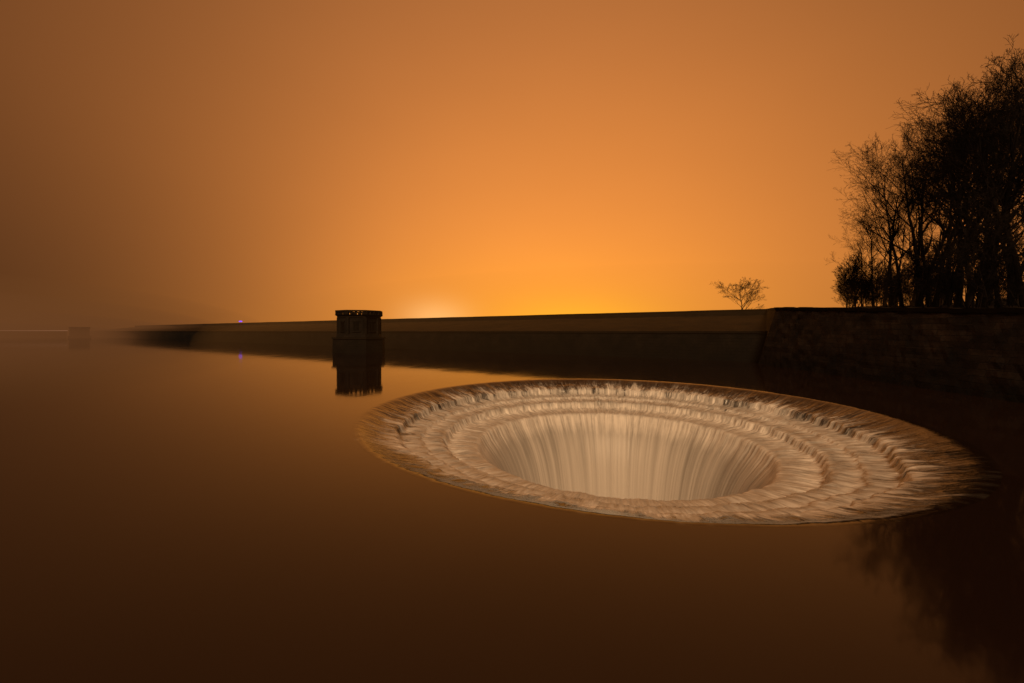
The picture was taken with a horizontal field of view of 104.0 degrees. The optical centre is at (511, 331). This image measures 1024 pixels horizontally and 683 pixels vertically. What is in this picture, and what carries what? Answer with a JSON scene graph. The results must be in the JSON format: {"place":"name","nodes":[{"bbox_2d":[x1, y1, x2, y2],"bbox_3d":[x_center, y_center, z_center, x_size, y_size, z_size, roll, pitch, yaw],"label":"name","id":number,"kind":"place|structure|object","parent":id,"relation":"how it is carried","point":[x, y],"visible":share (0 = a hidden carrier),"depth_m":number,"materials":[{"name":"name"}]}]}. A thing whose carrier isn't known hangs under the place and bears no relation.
{"place":"outdoors","nodes":[
{"label":"outdoors","id":0,"kind":"place"},
{"bbox_2d":[0,330,67,337],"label":"shore embankment","id":1,"kind":"structure","parent":0,"point":[33,333],"depth_m":227.36,"materials":[{"name":"black"}]},
{"bbox_2d":[0,332,1023,682],"bbox_3d":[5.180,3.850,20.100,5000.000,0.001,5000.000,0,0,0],"label":"reservoir water","id":2,"kind":"structure","parent":0,"point":[198,512],"depth_m":6.86,"materials":[{"name":"brown liquid"}]},
{"bbox_2d":[68,327,90,337],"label":"valve tower","id":3,"kind":"structure","parent":2,"relation":"in","point":[79,332],"depth_m":219.59,"materials":[{"name":"stone"}]},
{"bbox_2d":[332,310,385,352],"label":"valve tower","id":4,"kind":"structure","parent":2,"relation":"in","point":[360,332],"depth_m":70.72,"materials":[{"name":"stone"}]},
{"bbox_2d":[341,322,373,330],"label":"windows","id":5,"kind":"structure","parent":4,"relation":"in","point":[355,324],"depth_m":70.95,"materials":[{"name":"black glass"}]},
{"bbox_2d":[90,309,767,361],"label":"embankment dam","id":6,"kind":"structure","parent":2,"relation":"in","point":[731,335],"depth_m":76.81,"materials":[{"name":"stone"}]},
{"bbox_2d":[351,379,1001,528],"bbox_3d":[5.180,11.358,20.100,25.800,15.016,25.800,0,0,0],"label":"bellmouth spillway","id":7,"kind":"object","parent":2,"relation":"in","point":[676,453],"visible":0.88,"depth_m":19.85,"materials":[{"name":"liquid"}]},
{"bbox_2d":[758,310,1023,402],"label":"stone retaining wall","id":8,"kind":"structure","parent":2,"relation":"in","point":[977,354],"depth_m":28.89,"materials":[{"name":"brown stone"}]},
{"bbox_2d":[775,307,1023,313],"bbox_3d":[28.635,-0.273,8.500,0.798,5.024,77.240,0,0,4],"label":"wall coping","id":9,"kind":"object","parent":8,"relation":"on","point":[972,310],"depth_m":29.50,"materials":[{"name":"stone"}]},
{"bbox_2d":[0,0,1023,331],"label":"sky","id":10,"kind":"structure","parent":0,"point":[163,162],"materials":[{"name":"orange"}]},
{"bbox_2d":[710,278,767,308],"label":"bare tree","id":11,"kind":"object","parent":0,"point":[751,295],"visible":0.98,"depth_m":82.80,"materials":[{"name":"brown plant"}]},
{"bbox_2d":[846,299,1018,307],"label":"wooded bank","id":12,"kind":"structure","parent":0,"point":[990,306],"depth_m":40.06,"materials":[{"name":"black plant"}]},
{"bbox_2d":[824,230,883,305],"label":"bare tree","id":13,"kind":"object","parent":12,"relation":"on","point":[862,243],"visible":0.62,"depth_m":63.32,"materials":[{"name":"black plant"}]},
{"bbox_2d":[828,205,900,305],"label":"bare tree","id":14,"kind":"object","parent":12,"relation":"on","point":[861,234],"visible":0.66,"depth_m":54.16,"materials":[{"name":"black plant"}]},
{"bbox_2d":[834,151,933,305],"bbox_3d":[47.690,-12.628,51.107,10.862,20.554,10.773,0,0,41],"label":"bare tree","id":15,"kind":"object","parent":12,"relation":"on","point":[894,233],"visible":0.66,"depth_m":50.28,"materials":[{"name":"black plant"}]},
{"bbox_2d":[853,173,920,305],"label":"bare tree","id":16,"kind":"object","parent":12,"relation":"on","point":[880,252],"visible":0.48,"depth_m":56.75,"materials":[{"name":"black plant"}]},
{"bbox_2d":[843,132,950,306],"bbox_3d":[44.828,-12.879,46.846,8.811,21.774,8.535,0,0,32],"label":"bare tree","id":17,"kind":"object","parent":12,"relation":"on","point":[886,209],"visible":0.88,"depth_m":47.30,"materials":[{"name":"black plant"}]},
{"bbox_2d":[827,104,970,272],"bbox_3d":[54.885,-15.822,53.947,15.137,26.449,15.261,0,0,-15],"label":"bare tree","id":18,"kind":"object","parent":12,"relation":"on","point":[909,219],"visible":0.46,"depth_m":55.83,"materials":[{"name":"black plant"}]},
{"bbox_2d":[856,198,949,304],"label":"bare tree","id":19,"kind":"object","parent":12,"relation":"on","point":[896,235],"visible":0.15,"depth_m":67.72,"materials":[{"name":"black plant"}]},
{"bbox_2d":[836,116,971,305],"bbox_3d":[49.640,-14.289,49.269,12.848,24.042,12.744,0,0,6],"label":"bare tree","id":20,"kind":"object","parent":12,"relation":"on","point":[920,229],"visible":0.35,"depth_m":49.06,"materials":[{"name":"black plant"}]},
{"bbox_2d":[831,176,1023,307],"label":"woodland undergrowth","id":21,"kind":"object","parent":12,"relation":"on","point":[981,270],"visible":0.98,"depth_m":30.63,"materials":[{"name":"black plant"}]},
{"bbox_2d":[873,139,992,304],"bbox_3d":[57.616,-15.498,57.551,13.196,25.171,16.119,0,0,-4],"label":"bare tree","id":22,"kind":"object","parent":12,"relation":"on","point":[909,237],"visible":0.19,"depth_m":56.39,"materials":[{"name":"black plant"}]},
{"bbox_2d":[896,110,985,268],"bbox_3d":[65.367,-18.226,61.995,13.226,30.527,14.936,0,0,1],"label":"bare tree","id":23,"kind":"object","parent":12,"relation":"on","point":[944,184],"visible":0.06,"depth_m":60.21,"materials":[{"name":"black plant"}]},
{"bbox_2d":[883,129,1006,300],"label":"bare tree","id":24,"kind":"object","parent":12,"relation":"on","point":[909,191],"visible":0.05,"depth_m":74.80,"materials":[{"name":"black plant"}]},
{"bbox_2d":[885,121,1022,229],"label":"bare tree","id":25,"kind":"object","parent":12,"relation":"on","point":[931,173],"visible":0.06,"depth_m":66.19,"materials":[{"name":"black plant"}]},
{"bbox_2d":[886,81,1022,306],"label":"bare tree","id":26,"kind":"object","parent":12,"relation":"on","point":[938,302],"visible":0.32,"depth_m":37.49,"materials":[{"name":"black plant"}]},
{"bbox_2d":[888,53,1023,307],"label":"bare tree","id":27,"kind":"object","parent":12,"relation":"on","point":[956,304],"visible":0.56,"depth_m":35.59,"materials":[{"name":"black plant"}]},
{"bbox_2d":[889,48,1023,304],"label":"bare tree","id":28,"kind":"object","parent":12,"relation":"on","point":[941,103],"visible":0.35,"depth_m":36.98,"materials":[{"name":"black plant"}]},
{"bbox_2d":[892,52,1023,305],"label":"bare tree","id":29,"kind":"object","parent":12,"relation":"on","point":[969,300],"visible":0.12,"depth_m":42.92,"materials":[{"name":"black plant"}]},
{"bbox_2d":[893,74,1023,306],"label":"bare tree","id":30,"kind":"object","parent":12,"relation":"on","point":[1021,300],"visible":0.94,"depth_m":31.60,"materials":[{"name":"black plant"}]},
{"bbox_2d":[896,77,1021,306],"bbox_3d":[44.628,-12.727,40.201,9.479,21.936,8.264,0,0,-42],"label":"bare tree","id":31,"kind":"object","parent":12,"relation":"on","point":[919,302],"visible":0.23,"depth_m":40.16,"materials":[{"name":"black plant"}]},
{"bbox_2d":[898,48,1023,305],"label":"bare tree","id":32,"kind":"object","parent":12,"relation":"on","point":[970,160],"visible":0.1,"depth_m":43.50,"materials":[{"name":"black plant"}]},
{"bbox_2d":[900,113,1023,303],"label":"bare tree","id":33,"kind":"object","parent":12,"relation":"on","point":[960,179],"visible":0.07,"depth_m":52.26,"materials":[{"name":"black plant"}]},
{"bbox_2d":[901,60,1023,304],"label":"bare tree","id":34,"kind":"object","parent":12,"relation":"on","point":[955,147],"visible":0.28,"depth_m":40.27,"materials":[{"name":"black plant"}]},
{"bbox_2d":[908,161,1022,303],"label":"bare tree","id":35,"kind":"object","parent":12,"relation":"on","point":[932,226],"visible":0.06,"depth_m":69.44,"materials":[{"name":"black plant"}]},
{"bbox_2d":[908,33,1023,307],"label":"bare tree","id":36,"kind":"object","parent":12,"relation":"on","point":[1011,172],"visible":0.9,"depth_m":30.11,"materials":[{"name":"black plant"}]},
{"bbox_2d":[912,87,1023,307],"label":"bare tree","id":37,"kind":"object","parent":12,"relation":"on","point":[998,174],"visible":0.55,"depth_m":32.80,"materials":[{"name":"black plant"}]},
{"bbox_2d":[933,111,1011,264],"bbox_3d":[74.474,-19.254,62.713,16.287,32.041,14.199,0,0,18],"label":"bare tree","id":38,"kind":"object","parent":12,"relation":"on","point":[981,222],"visible":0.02,"depth_m":62.58,"materials":[{"name":"black plant"}]},
{"bbox_2d":[928,146,1023,302],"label":"bare tree","id":39,"kind":"object","parent":12,"relation":"on","point":[992,206],"visible":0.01,"depth_m":52.20,"materials":[{"name":"black plant"}]},
{"bbox_2d":[932,53,1023,209],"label":"bare tree","id":40,"kind":"object","parent":12,"relation":"on","point":[988,166],"visible":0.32,"depth_m":34.01,"materials":[{"name":"black plant"}]},
{"bbox_2d":[968,77,1023,218],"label":"bare tree","id":41,"kind":"object","parent":12,"relation":"on","point":[1004,175],"visible":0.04,"depth_m":47.00,"materials":[{"name":"black plant"}]},
{"bbox_2d":[1004,93,1023,274],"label":"bare tree","id":42,"kind":"object","parent":12,"relation":"on","point":[1021,238],"visible":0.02,"depth_m":50.91,"materials":[{"name":"black plant"}]}
]}

